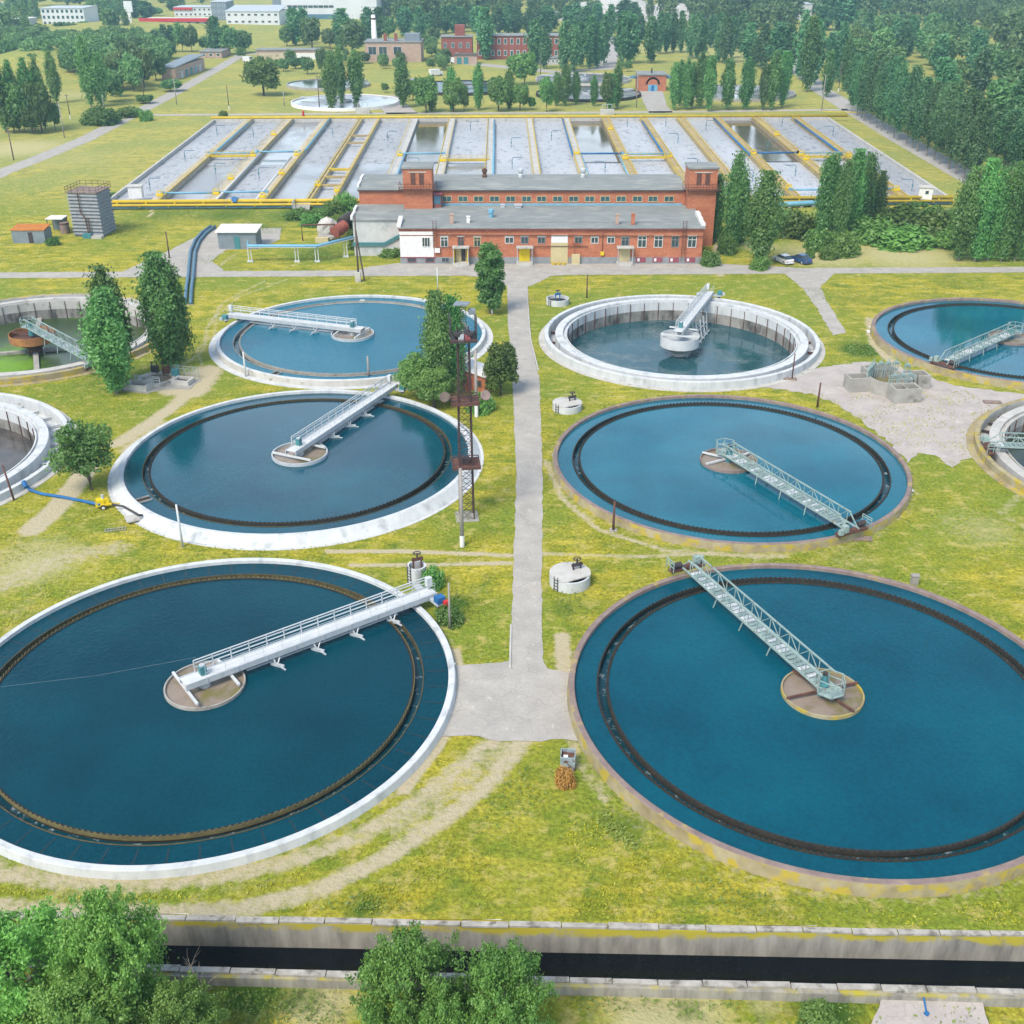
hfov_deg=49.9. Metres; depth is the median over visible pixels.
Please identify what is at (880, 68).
poplar tree
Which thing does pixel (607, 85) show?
broadleaf tree
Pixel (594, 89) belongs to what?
poplar tree
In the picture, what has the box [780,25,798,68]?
poplar tree
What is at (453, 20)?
poplar tree
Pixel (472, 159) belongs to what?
crosswalk
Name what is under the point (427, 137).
water
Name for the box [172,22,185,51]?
broadleaf tree
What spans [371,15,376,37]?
chimney stack
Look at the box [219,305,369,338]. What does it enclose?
scraper bridge
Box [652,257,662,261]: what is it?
boarded window
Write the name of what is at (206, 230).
pipe pair
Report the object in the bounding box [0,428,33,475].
water
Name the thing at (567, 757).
metal box
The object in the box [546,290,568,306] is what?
valve chamber
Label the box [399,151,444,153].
cross pipe
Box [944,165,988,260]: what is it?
poplar tree
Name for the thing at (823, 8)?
poplar tree
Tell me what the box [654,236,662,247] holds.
window
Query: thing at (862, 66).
poplar tree
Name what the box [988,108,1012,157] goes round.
poplar tree
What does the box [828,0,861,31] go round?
poplar tree
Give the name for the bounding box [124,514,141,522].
rim slab
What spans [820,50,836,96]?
poplar tree
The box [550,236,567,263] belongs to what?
loading door
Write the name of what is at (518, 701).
plaza
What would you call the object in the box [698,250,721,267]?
shrub
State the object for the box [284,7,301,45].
poplar tree
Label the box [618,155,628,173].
lane pipe
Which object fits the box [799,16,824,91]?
poplar tree
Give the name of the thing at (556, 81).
poplar tree
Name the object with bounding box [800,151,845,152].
cross pipe
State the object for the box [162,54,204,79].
long barn
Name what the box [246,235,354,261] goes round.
pipe rack
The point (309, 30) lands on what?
broadleaf tree
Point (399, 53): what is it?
broadleaf tree
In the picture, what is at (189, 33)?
broadleaf tree
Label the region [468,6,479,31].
poplar tree
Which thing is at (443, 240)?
window
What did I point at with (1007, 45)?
broadleaf tree
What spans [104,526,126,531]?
grating
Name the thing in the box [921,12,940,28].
broadleaf tree
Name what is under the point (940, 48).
poplar tree
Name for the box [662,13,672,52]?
poplar tree
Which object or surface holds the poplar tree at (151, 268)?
on the ground at (528, 864)
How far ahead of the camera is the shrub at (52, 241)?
200.01 m
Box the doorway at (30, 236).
[27,232,33,242]
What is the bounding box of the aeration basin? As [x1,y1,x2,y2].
[111,114,946,203]
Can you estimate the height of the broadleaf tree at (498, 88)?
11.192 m
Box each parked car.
[772,253,793,264]
[791,253,812,263]
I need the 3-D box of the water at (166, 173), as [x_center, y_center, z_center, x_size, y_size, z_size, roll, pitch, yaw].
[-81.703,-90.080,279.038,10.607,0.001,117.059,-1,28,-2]
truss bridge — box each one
[19,316,96,370]
[666,554,845,699]
[716,438,872,537]
[929,321,1023,369]
[980,432,1023,455]
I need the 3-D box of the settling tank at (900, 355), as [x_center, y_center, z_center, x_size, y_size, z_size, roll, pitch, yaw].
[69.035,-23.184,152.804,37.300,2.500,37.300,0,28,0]
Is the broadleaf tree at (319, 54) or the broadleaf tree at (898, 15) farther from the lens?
the broadleaf tree at (898, 15)
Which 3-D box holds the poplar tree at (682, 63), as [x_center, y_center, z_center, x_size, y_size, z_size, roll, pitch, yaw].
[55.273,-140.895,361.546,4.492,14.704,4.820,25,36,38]
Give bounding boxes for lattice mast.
[439,301,490,522]
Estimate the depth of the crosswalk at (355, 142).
291.51 m
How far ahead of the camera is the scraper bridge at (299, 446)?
124.22 m
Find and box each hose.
[21,480,99,505]
[112,504,142,515]
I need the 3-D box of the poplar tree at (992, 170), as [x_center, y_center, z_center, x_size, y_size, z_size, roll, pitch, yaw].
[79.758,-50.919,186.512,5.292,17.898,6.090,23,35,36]
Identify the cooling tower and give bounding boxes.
[64,180,116,238]
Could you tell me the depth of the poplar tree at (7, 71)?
309.80 m
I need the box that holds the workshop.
[364,33,423,61]
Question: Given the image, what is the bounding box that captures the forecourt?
[350,263,795,285]
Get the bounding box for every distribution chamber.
[120,361,201,393]
[843,358,931,403]
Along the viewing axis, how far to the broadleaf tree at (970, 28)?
522.73 m
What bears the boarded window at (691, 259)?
in the pump house at (418, 212)
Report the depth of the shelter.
210.00 m
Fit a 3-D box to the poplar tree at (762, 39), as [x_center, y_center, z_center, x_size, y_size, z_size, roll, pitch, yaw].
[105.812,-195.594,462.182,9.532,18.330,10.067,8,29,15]
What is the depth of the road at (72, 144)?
318.72 m
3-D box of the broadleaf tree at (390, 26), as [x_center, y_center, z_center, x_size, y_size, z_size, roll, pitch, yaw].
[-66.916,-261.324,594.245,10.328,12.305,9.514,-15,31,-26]
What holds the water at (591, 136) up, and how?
in the aeration basin
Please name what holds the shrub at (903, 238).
on the ground at (528, 864)
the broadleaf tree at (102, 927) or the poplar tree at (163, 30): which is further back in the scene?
the poplar tree at (163, 30)
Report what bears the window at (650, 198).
in the pump house at (418, 212)
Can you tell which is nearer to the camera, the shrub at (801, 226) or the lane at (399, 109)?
the shrub at (801, 226)
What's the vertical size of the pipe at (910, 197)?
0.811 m
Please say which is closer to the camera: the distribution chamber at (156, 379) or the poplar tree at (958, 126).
the distribution chamber at (156, 379)
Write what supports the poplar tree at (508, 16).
on the ground at (528, 864)
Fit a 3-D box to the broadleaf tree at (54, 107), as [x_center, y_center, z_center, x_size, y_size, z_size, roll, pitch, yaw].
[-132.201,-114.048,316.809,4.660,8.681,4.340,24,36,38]
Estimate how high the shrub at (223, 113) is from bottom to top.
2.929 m
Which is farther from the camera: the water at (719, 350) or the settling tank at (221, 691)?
the water at (719, 350)
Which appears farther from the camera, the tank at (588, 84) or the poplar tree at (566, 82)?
the tank at (588, 84)
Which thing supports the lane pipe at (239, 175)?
on the aeration basin
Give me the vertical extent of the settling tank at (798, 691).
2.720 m
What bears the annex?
on the ground at (528, 864)
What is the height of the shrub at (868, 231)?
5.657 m
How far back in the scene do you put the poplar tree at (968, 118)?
249.48 m
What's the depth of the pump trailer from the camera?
107.98 m
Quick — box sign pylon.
[123,1,132,22]
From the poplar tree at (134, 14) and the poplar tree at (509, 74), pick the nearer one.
the poplar tree at (509, 74)
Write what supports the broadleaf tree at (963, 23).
on the ground at (528, 864)
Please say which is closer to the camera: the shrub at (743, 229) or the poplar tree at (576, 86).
the shrub at (743, 229)
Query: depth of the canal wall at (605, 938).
63.02 m
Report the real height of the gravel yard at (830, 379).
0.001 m
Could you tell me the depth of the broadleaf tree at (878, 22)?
559.98 m
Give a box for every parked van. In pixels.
[242,56,252,61]
[429,69,442,75]
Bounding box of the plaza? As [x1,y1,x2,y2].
[441,660,577,741]
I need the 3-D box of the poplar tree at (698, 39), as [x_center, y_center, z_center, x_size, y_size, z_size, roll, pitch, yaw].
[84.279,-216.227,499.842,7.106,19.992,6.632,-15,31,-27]
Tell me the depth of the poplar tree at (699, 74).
353.66 m
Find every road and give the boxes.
[0,53,255,177]
[0,267,1023,277]
[153,109,846,115]
[792,58,987,185]
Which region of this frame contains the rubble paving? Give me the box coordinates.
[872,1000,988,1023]
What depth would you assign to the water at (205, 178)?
269.57 m
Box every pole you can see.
[2,465,14,500]
[7,126,13,159]
[58,103,64,137]
[165,232,169,257]
[175,504,183,547]
[242,352,246,376]
[354,216,364,281]
[367,356,369,375]
[448,583,450,628]
[459,468,464,547]
[474,349,477,416]
[586,274,587,297]
[609,501,616,531]
[636,75,639,107]
[791,353,795,377]
[816,382,820,406]
[821,76,825,109]
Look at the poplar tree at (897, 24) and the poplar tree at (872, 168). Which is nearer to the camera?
the poplar tree at (872, 168)
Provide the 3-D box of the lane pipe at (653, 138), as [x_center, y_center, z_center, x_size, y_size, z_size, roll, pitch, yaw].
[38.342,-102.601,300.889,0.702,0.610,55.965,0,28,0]
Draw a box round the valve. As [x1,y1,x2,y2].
[231,196,247,208]
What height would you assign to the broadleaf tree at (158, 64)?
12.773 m
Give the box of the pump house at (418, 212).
[350,162,721,265]
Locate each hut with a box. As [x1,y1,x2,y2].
[215,224,261,248]
[453,53,477,63]
[461,359,493,391]
[629,68,670,90]
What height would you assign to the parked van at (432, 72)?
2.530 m
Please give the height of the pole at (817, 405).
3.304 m
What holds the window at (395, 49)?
in the workshop
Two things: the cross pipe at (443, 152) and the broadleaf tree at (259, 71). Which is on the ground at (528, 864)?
the broadleaf tree at (259, 71)
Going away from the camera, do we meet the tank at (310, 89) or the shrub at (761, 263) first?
the shrub at (761, 263)
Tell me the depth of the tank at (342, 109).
358.52 m
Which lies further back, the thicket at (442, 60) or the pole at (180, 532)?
the thicket at (442, 60)
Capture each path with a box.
[507,282,543,661]
[784,273,845,334]
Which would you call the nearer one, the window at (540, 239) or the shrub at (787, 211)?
the window at (540, 239)
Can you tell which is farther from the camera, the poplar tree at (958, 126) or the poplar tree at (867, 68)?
the poplar tree at (867, 68)
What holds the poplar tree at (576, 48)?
on the ground at (528, 864)
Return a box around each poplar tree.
[0,59,19,130]
[0,73,9,132]
[15,57,38,130]
[28,57,47,128]
[42,51,61,102]
[71,285,134,393]
[72,34,97,106]
[81,263,136,380]
[84,51,111,106]
[121,0,139,17]
[131,250,192,365]
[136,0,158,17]
[149,30,157,35]
[153,258,199,365]
[157,23,169,39]
[164,0,174,10]
[167,25,175,51]
[201,15,222,48]
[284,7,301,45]
[297,7,307,43]
[319,53,341,107]
[328,8,352,41]
[333,46,346,103]
[345,49,367,102]
[359,6,373,39]
[371,6,384,37]
[391,56,412,107]
[394,6,414,35]
[412,6,427,36]
[416,289,456,373]
[423,12,435,31]
[424,80,439,111]
[431,7,443,31]
[440,5,450,32]
[441,292,472,387]
[446,4,458,32]
[446,67,458,110]
[457,7,468,27]
[467,5,472,24]
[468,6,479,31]
[471,63,484,109]
[474,6,495,59]
[491,7,507,32]
[501,4,516,32]
[504,67,515,109]
[509,7,523,32]
[521,8,535,31]
[523,18,542,62]
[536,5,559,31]
[538,29,553,68]
[552,71,561,105]
[556,19,570,68]
[558,64,574,105]
[560,4,572,26]
[567,3,582,27]
[567,24,583,71]
[571,71,581,104]
[576,22,585,66]
[578,5,594,24]
[582,14,597,68]
[589,75,598,105]
[592,3,604,22]
[593,22,605,67]
[599,13,611,64]
[605,4,616,37]
[606,73,618,108]
[611,9,633,62]
[612,63,624,107]
[614,0,631,14]
[624,13,640,61]
[626,2,642,16]
[637,13,647,41]
[642,15,659,63]
[656,11,667,53]
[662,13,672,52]
[668,62,681,109]
[669,12,678,51]
[676,10,687,52]
[676,59,686,105]
[680,58,695,109]
[684,14,696,57]
[689,62,696,107]
[691,12,707,58]
[692,51,709,108]
[699,18,709,52]
[702,55,718,111]
[707,14,717,47]
[712,12,725,60]
[713,173,727,240]
[717,150,751,244]
[718,16,735,62]
[718,58,736,109]
[730,15,741,57]
[736,10,751,51]
[737,56,757,109]
[738,22,757,60]
[738,169,788,263]
[748,41,758,65]
[753,23,771,68]
[757,63,771,109]
[764,22,790,63]
[764,49,783,109]
[778,50,794,107]
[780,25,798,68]
[792,9,811,79]
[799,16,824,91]
[811,18,829,84]
[811,152,841,232]
[812,0,836,30]
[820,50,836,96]
[826,32,836,51]
[827,163,843,231]
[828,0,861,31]
[829,159,858,238]
[832,21,854,81]
[839,36,857,91]
[842,53,862,111]
[844,148,869,231]
[850,55,864,115]
[857,50,873,117]
[857,52,881,120]
[860,11,876,31]
[860,151,883,219]
[861,0,877,17]
[864,60,881,123]
[871,56,891,127]
[871,170,889,212]
[873,61,896,130]
[879,0,892,13]
[880,56,909,133]
[887,61,912,137]
[890,17,903,46]
[891,76,909,139]
[896,19,917,59]
[898,64,926,143]
[902,78,925,147]
[909,15,921,49]
[911,76,933,151]
[919,80,944,155]
[926,84,947,159]
[929,33,950,73]
[933,81,960,164]
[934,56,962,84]
[936,9,951,30]
[942,92,965,168]
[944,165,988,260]
[946,9,962,35]
[949,86,976,173]
[958,90,986,178]
[962,29,989,79]
[963,98,999,172]
[965,157,1002,261]
[968,46,995,94]
[983,165,1015,260]
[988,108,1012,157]
[991,108,1022,168]
[993,160,1023,261]
[996,108,1023,168]
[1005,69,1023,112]
[1005,113,1023,167]
[1009,189,1023,260]
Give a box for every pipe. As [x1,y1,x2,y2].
[111,195,952,203]
[112,199,953,206]
[112,202,952,208]
[160,191,217,193]
[207,151,256,153]
[211,114,847,118]
[214,122,248,151]
[216,153,260,198]
[216,190,268,192]
[255,156,291,198]
[256,150,300,152]
[304,118,330,150]
[396,152,405,173]
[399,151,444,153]
[492,120,494,173]
[562,118,572,155]
[576,152,621,154]
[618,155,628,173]
[621,152,668,154]
[642,120,663,155]
[713,117,750,155]
[752,151,798,153]
[779,200,815,207]
[788,187,817,190]
[794,119,842,154]
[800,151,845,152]
[823,111,970,162]
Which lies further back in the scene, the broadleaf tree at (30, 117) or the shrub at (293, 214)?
the broadleaf tree at (30, 117)
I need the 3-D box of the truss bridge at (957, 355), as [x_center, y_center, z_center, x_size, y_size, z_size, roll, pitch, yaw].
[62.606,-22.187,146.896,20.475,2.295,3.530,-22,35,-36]
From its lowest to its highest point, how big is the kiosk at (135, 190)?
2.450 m
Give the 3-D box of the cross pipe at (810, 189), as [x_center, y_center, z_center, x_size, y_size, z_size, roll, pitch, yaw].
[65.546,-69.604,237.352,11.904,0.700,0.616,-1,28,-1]
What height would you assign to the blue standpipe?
0.379 m
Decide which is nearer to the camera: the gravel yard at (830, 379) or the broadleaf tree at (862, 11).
the gravel yard at (830, 379)
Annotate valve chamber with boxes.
[407,551,425,585]
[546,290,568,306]
[549,556,590,593]
[552,391,581,414]
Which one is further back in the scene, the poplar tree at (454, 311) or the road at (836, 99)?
the road at (836, 99)
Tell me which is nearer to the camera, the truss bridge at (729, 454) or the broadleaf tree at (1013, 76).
the truss bridge at (729, 454)
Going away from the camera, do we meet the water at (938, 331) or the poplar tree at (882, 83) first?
the water at (938, 331)
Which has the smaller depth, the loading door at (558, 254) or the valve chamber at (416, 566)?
the valve chamber at (416, 566)
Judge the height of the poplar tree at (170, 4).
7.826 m
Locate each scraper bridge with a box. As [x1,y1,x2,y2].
[172,576,447,705]
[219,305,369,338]
[272,374,407,460]
[661,283,724,342]
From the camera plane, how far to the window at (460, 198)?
198.95 m
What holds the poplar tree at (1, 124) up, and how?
on the ground at (528, 864)
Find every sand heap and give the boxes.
[558,0,659,21]
[655,3,705,20]
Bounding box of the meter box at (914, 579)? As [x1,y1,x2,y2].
[910,573,920,585]
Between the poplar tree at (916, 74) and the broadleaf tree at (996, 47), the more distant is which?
the broadleaf tree at (996, 47)
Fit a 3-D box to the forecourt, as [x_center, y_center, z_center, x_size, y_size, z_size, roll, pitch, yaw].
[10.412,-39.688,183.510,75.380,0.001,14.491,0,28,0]
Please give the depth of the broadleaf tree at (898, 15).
607.89 m
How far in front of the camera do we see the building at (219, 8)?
723.66 m
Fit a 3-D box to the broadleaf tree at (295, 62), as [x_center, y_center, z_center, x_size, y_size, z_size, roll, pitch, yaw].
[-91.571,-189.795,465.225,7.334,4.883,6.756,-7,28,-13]
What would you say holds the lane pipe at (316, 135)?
on the aeration basin
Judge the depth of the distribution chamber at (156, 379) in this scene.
137.97 m
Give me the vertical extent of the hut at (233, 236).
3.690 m
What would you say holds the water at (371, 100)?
in the tank at (342, 109)
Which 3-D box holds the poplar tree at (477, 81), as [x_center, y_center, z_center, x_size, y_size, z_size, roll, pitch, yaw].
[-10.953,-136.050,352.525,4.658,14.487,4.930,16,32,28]
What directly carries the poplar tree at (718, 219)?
on the ground at (528, 864)
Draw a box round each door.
[234,236,240,248]
[265,53,272,58]
[272,53,279,58]
[308,53,315,58]
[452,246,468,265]
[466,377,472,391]
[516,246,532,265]
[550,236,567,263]
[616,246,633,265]
[648,85,657,90]
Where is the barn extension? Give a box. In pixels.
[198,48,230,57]
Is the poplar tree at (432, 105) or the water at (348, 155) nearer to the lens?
the water at (348, 155)
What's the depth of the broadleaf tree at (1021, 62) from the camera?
398.34 m
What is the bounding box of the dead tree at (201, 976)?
[177,948,222,997]
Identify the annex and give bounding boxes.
[538,56,558,64]
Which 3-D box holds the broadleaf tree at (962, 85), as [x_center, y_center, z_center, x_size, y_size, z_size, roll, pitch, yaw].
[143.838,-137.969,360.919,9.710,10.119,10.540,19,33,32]
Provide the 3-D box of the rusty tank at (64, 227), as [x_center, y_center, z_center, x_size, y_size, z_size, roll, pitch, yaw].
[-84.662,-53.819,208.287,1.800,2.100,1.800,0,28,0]
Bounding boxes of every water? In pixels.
[0,318,144,371]
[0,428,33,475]
[0,563,448,864]
[4,945,1023,988]
[116,122,241,199]
[124,393,467,533]
[168,122,281,198]
[220,298,481,378]
[222,122,319,198]
[271,122,356,198]
[288,79,367,87]
[292,95,397,107]
[316,122,374,198]
[342,122,409,197]
[399,122,447,173]
[436,81,489,92]
[445,121,487,173]
[494,121,531,173]
[533,121,576,173]
[537,73,629,82]
[537,87,639,98]
[557,398,906,541]
[570,121,624,173]
[571,320,790,374]
[575,568,1023,878]
[610,121,672,173]
[650,121,725,193]
[687,121,782,195]
[713,85,794,98]
[725,120,819,195]
[764,120,889,195]
[804,120,937,194]
[875,301,1023,380]
[1007,431,1023,466]
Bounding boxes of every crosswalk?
[205,151,253,156]
[321,184,340,186]
[323,176,345,178]
[328,168,349,170]
[345,142,364,143]
[350,135,368,136]
[442,155,488,160]
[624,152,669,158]
[801,152,849,157]
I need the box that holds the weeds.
[51,207,1023,1023]
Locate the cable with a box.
[2,657,194,686]
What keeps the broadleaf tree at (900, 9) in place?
on the ground at (528, 864)
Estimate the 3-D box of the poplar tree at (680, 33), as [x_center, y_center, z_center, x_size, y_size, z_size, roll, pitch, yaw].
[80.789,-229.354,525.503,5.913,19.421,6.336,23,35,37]
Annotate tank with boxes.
[0,293,155,386]
[0,392,76,505]
[0,558,456,879]
[59,221,69,233]
[107,389,483,550]
[209,295,492,389]
[286,79,369,90]
[291,94,399,111]
[435,80,488,95]
[535,73,630,85]
[536,86,640,101]
[539,294,824,391]
[552,394,911,552]
[567,563,1023,897]
[694,85,795,101]
[869,297,1023,389]
[966,398,1023,497]
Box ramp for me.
[292,198,310,210]
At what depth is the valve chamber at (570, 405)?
130.26 m
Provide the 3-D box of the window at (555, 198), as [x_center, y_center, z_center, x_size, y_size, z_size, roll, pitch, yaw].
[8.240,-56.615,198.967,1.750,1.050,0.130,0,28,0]
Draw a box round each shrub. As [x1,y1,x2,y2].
[43,235,60,246]
[79,105,121,125]
[115,106,139,118]
[138,108,153,121]
[218,110,227,115]
[283,207,313,221]
[299,213,323,227]
[311,206,332,216]
[322,197,346,215]
[334,190,357,212]
[347,221,352,233]
[347,227,354,250]
[378,247,399,258]
[420,564,444,591]
[434,604,464,629]
[464,390,495,415]
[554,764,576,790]
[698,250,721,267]
[716,226,745,242]
[716,234,738,255]
[740,211,749,236]
[748,255,769,271]
[775,207,816,241]
[778,208,799,236]
[795,996,843,1023]
[802,228,833,251]
[805,250,815,258]
[818,244,838,260]
[826,230,861,258]
[847,212,893,245]
[869,222,935,251]
[871,203,916,221]
[882,203,935,229]
[900,200,940,213]
[905,207,951,241]
[916,225,955,249]
[932,204,954,234]
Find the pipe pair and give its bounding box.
[183,225,215,304]
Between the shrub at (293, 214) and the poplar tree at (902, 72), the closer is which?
the shrub at (293, 214)
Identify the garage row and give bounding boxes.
[255,48,319,58]
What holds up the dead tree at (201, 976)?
on the ground at (528, 864)
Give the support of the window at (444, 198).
in the pump house at (418, 212)
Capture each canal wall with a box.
[1,963,1023,1007]
[3,912,1023,961]
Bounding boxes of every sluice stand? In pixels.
[355,102,369,113]
[600,104,613,114]
[845,100,859,108]
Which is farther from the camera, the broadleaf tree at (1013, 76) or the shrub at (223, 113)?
the broadleaf tree at (1013, 76)
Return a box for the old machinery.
[301,211,351,242]
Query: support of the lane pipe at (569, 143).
on the aeration basin
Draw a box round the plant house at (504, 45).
[440,24,559,58]
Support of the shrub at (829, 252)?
on the ground at (528, 864)
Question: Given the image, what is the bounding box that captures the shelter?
[45,215,67,229]
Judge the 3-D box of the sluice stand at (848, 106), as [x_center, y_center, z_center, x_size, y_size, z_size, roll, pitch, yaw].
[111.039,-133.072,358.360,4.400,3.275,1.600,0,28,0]
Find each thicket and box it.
[0,0,204,27]
[0,31,176,96]
[234,34,632,69]
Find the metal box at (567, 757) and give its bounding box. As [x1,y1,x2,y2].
[560,748,575,771]
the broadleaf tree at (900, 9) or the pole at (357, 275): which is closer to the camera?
the pole at (357, 275)
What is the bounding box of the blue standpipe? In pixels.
[923,997,928,1015]
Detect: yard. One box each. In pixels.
[116,228,280,275]
[640,91,671,112]
[767,361,1023,466]
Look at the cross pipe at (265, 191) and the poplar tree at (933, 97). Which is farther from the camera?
the poplar tree at (933, 97)
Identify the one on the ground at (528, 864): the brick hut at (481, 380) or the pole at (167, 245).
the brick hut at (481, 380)
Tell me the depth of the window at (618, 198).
198.95 m
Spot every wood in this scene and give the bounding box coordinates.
[0,25,159,40]
[383,0,814,29]
[807,0,1023,44]
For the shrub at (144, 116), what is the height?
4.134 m
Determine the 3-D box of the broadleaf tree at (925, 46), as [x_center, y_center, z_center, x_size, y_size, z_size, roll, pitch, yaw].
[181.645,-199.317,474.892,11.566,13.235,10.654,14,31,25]
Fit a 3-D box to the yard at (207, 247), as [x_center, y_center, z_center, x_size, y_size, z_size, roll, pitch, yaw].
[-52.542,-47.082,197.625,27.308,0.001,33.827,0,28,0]
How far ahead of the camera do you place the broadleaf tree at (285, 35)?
556.88 m
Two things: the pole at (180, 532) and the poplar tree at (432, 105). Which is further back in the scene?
the poplar tree at (432, 105)
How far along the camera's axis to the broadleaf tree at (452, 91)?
347.63 m
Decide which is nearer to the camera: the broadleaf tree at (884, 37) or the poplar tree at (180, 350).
the poplar tree at (180, 350)
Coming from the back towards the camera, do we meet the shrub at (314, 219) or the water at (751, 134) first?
the water at (751, 134)
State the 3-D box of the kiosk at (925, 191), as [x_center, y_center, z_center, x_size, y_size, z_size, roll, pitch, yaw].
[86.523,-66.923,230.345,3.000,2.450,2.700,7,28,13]
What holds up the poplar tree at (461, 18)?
on the ground at (528, 864)
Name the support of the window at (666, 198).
in the pump house at (418, 212)
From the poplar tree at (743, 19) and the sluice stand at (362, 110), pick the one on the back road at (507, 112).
the sluice stand at (362, 110)
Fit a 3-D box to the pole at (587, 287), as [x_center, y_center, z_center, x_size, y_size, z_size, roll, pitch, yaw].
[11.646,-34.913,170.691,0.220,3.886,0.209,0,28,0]
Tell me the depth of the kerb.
142.97 m
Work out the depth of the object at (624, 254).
188.29 m
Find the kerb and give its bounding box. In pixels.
[509,296,538,667]
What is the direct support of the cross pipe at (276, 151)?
attached to the aeration basin
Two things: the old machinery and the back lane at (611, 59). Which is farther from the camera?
the back lane at (611, 59)
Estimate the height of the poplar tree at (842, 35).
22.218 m
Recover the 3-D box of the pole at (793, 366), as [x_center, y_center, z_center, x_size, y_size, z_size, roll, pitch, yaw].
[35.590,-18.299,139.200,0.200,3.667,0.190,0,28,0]
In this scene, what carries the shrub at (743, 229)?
on the ground at (528, 864)
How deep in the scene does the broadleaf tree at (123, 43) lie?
441.88 m
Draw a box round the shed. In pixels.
[10,224,51,242]
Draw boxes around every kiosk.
[127,184,143,198]
[918,185,933,199]
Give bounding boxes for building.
[12,17,36,25]
[39,5,98,23]
[139,17,218,23]
[173,5,211,16]
[210,0,233,19]
[225,5,287,24]
[272,0,385,18]
[797,2,812,19]
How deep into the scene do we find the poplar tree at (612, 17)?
589.91 m
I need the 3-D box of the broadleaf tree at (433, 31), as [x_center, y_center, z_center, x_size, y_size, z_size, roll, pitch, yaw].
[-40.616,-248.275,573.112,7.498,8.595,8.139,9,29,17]
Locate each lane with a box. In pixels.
[381,95,417,113]
[466,38,617,72]
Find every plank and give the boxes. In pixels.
[783,377,796,379]
[852,536,872,541]
[983,400,1001,403]
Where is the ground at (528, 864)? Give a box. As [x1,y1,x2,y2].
[0,0,1023,1023]
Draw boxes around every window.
[368,47,376,54]
[379,47,386,53]
[393,47,401,54]
[407,258,415,261]
[422,237,429,246]
[425,258,433,261]
[440,237,447,246]
[442,196,451,201]
[458,196,467,201]
[458,237,463,245]
[474,196,482,201]
[474,237,480,246]
[490,196,498,201]
[505,237,513,242]
[506,196,514,201]
[521,237,527,243]
[522,196,530,201]
[537,196,545,201]
[538,237,544,242]
[553,196,561,201]
[569,196,578,201]
[575,237,581,242]
[585,196,594,201]
[591,237,598,242]
[600,196,609,201]
[607,237,614,242]
[616,196,625,201]
[621,237,628,245]
[632,196,641,201]
[636,257,645,261]
[637,236,646,247]
[648,196,657,201]
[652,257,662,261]
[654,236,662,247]
[664,196,673,201]
[669,257,678,261]
[671,237,678,246]
[685,257,694,261]
[687,237,696,247]
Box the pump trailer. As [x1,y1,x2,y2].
[94,494,119,509]
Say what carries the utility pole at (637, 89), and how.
on the ground at (528, 864)
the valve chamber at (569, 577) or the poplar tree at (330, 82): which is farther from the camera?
the poplar tree at (330, 82)
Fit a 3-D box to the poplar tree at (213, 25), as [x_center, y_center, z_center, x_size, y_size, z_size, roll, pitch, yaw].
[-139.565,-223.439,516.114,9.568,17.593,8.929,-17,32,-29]
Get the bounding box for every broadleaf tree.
[0,79,9,132]
[0,106,21,132]
[0,894,102,1023]
[4,81,33,132]
[4,960,155,1023]
[18,106,43,133]
[21,22,49,31]
[21,80,52,132]
[37,883,178,1023]
[42,419,115,489]
[46,100,60,130]
[52,22,77,25]
[86,29,106,40]
[99,31,125,46]
[99,51,117,70]
[111,47,125,86]
[113,39,133,50]
[118,51,143,91]
[125,969,230,1023]
[126,41,154,87]
[127,35,147,46]
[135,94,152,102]
[146,46,166,80]
[154,7,162,15]
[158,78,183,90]
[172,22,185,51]
[181,24,197,49]
[198,36,210,47]
[218,23,237,49]
[234,30,251,50]
[239,56,280,95]
[277,58,288,71]
[278,25,293,43]
[287,57,301,68]
[299,16,320,47]
[300,57,314,73]
[315,46,325,68]
[321,28,335,48]
[339,18,367,48]
[344,919,480,1023]
[358,52,370,63]
[377,53,388,64]
[379,16,396,37]
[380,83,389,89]
[392,351,435,398]
[395,51,404,59]
[408,78,415,100]
[408,982,490,1023]
[409,366,453,408]
[413,73,437,112]
[426,27,440,39]
[436,48,451,56]
[441,76,464,111]
[446,934,559,1023]
[449,378,462,395]
[460,84,468,107]
[473,240,505,313]
[482,340,520,394]
[487,75,512,110]
[505,55,514,73]
[508,51,538,84]
[510,82,529,110]
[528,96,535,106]
[538,77,554,111]
[600,71,616,108]
[849,26,873,42]
[851,6,866,25]
[851,20,861,26]
[851,37,876,64]
[864,16,884,28]
[872,25,896,54]
[878,46,906,63]
[880,4,905,16]
[881,13,904,22]
[882,13,904,28]
[906,11,922,25]
[914,31,933,56]
[918,27,938,35]
[920,34,941,65]
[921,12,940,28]
[927,34,959,65]
[936,57,972,89]
[938,19,960,39]
[954,76,965,91]
[956,35,971,57]
[959,18,969,37]
[961,24,983,34]
[962,28,988,42]
[985,42,1002,65]
[985,77,1015,112]
[991,47,1016,75]
[998,69,1022,84]
[1000,35,1023,53]
[1004,46,1023,75]
[1016,58,1023,73]
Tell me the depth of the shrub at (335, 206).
222.15 m
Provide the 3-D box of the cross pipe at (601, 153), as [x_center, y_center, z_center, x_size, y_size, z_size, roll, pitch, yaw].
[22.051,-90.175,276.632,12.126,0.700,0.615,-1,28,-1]

